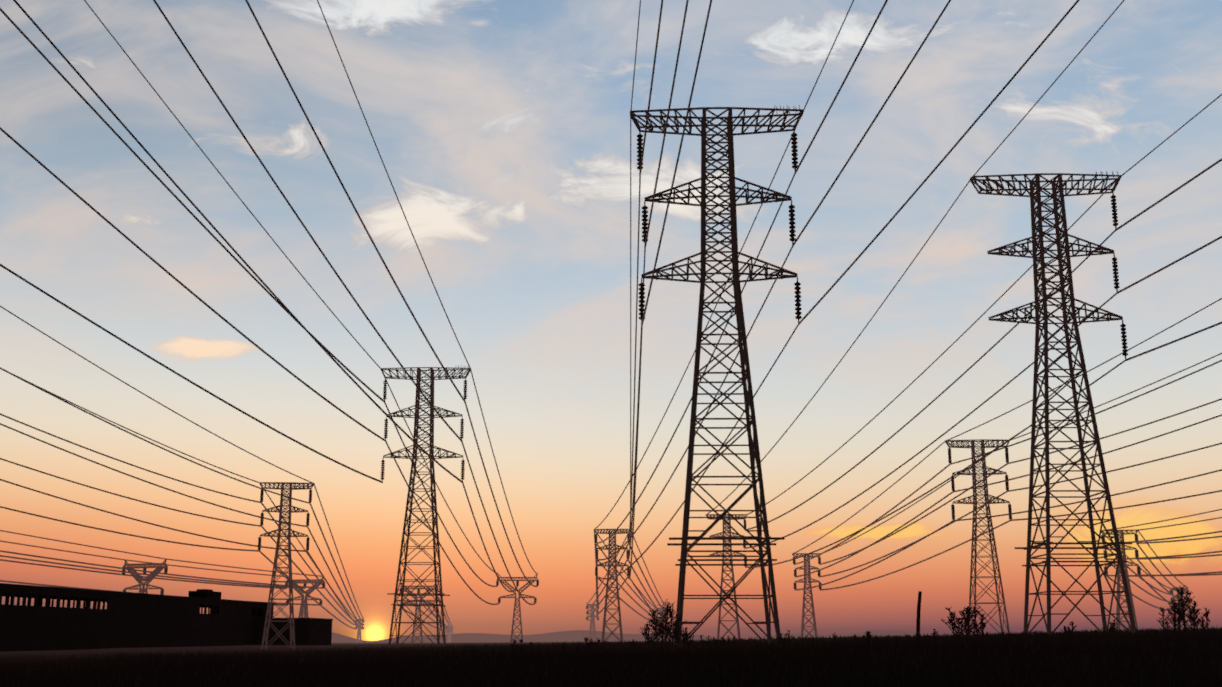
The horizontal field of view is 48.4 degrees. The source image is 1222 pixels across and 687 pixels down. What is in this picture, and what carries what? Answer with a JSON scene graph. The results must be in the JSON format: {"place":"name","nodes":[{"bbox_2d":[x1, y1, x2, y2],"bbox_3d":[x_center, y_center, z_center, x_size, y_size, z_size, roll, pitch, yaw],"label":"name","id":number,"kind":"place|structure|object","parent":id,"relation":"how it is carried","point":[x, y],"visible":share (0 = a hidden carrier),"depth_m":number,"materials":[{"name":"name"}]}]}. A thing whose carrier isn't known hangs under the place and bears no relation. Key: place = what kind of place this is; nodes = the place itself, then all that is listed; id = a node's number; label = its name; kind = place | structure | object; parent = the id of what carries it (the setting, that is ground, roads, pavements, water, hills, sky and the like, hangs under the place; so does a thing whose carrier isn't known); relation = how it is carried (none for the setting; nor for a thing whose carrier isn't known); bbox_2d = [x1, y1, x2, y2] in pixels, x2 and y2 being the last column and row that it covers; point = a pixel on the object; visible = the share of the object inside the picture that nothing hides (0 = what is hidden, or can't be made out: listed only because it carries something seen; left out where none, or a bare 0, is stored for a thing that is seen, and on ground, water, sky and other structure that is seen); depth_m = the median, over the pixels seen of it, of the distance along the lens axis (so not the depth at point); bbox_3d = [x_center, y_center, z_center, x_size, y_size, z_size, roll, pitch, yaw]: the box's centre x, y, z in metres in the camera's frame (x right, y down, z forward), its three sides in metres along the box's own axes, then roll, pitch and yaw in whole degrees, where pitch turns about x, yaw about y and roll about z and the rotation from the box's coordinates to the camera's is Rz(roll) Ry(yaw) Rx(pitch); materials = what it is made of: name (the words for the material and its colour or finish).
{"place":"outdoors","nodes":[
{"label":"outdoors","id":0,"kind":"place"},
{"bbox_2d":[0,633,1221,686],"bbox_3d":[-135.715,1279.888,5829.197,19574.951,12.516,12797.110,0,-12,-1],"label":"ground","id":1,"kind":"structure","parent":0,"point":[1084,658],"depth_m":51.31,"materials":[{"name":"black soil"}]},
{"bbox_2d":[0,583,332,651],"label":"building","id":2,"kind":"structure","parent":1,"relation":"on","point":[131,620],"depth_m":488.60,"materials":[{"name":"concrete"}]},
{"bbox_2d":[0,585,1221,686],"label":"grass and weeds","id":3,"kind":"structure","parent":1,"relation":"on","point":[721,652],"depth_m":55.23,"materials":[{"name":"black"}]},
{"bbox_2d":[122,105,1188,648],"bbox_3d":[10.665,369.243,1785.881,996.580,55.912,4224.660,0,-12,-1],"label":"pylons","id":4,"kind":"object","parent":1,"relation":"on","point":[1040,307],"visible":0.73,"depth_m":134.33,"materials":[{"name":"metal"}]},
{"bbox_2d":[0,0,1221,632],"bbox_3d":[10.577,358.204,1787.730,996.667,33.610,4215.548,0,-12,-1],"label":"conductors","id":5,"kind":"object","parent":4,"relation":"on","point":[354,618],"visible":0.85,"depth_m":215.29,"materials":[{"name":"grey"}]},
{"bbox_2d":[122,129,1190,632],"bbox_3d":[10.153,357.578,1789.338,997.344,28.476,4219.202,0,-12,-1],"label":"insulator strings","id":6,"kind":"object","parent":4,"relation":"hanging from","point":[792,231],"visible":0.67,"depth_m":224.56,"materials":[{"name":"black glass"}]},
{"bbox_2d":[916,591,921,649],"bbox_3d":[14.666,13.227,64.690,0.419,2.816,0.200,0,-12,-1],"label":"fence post","id":7,"kind":"object","parent":1,"relation":"on","point":[918,620],"visible":0.85,"depth_m":64.63,"materials":[{"name":"brown wood"}]},
{"bbox_2d":[0,0,1221,640],"label":"sky","id":8,"kind":"structure","parent":0,"point":[500,129],"materials":[{"name":"blue"}]},
{"bbox_2d":[331,625,1218,641],"bbox_3d":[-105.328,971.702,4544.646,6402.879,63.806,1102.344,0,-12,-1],"label":"hills","id":9,"kind":"structure","parent":0,"point":[572,636],"depth_m":5060.72,"materials":[{"name":"grey"}]}
]}

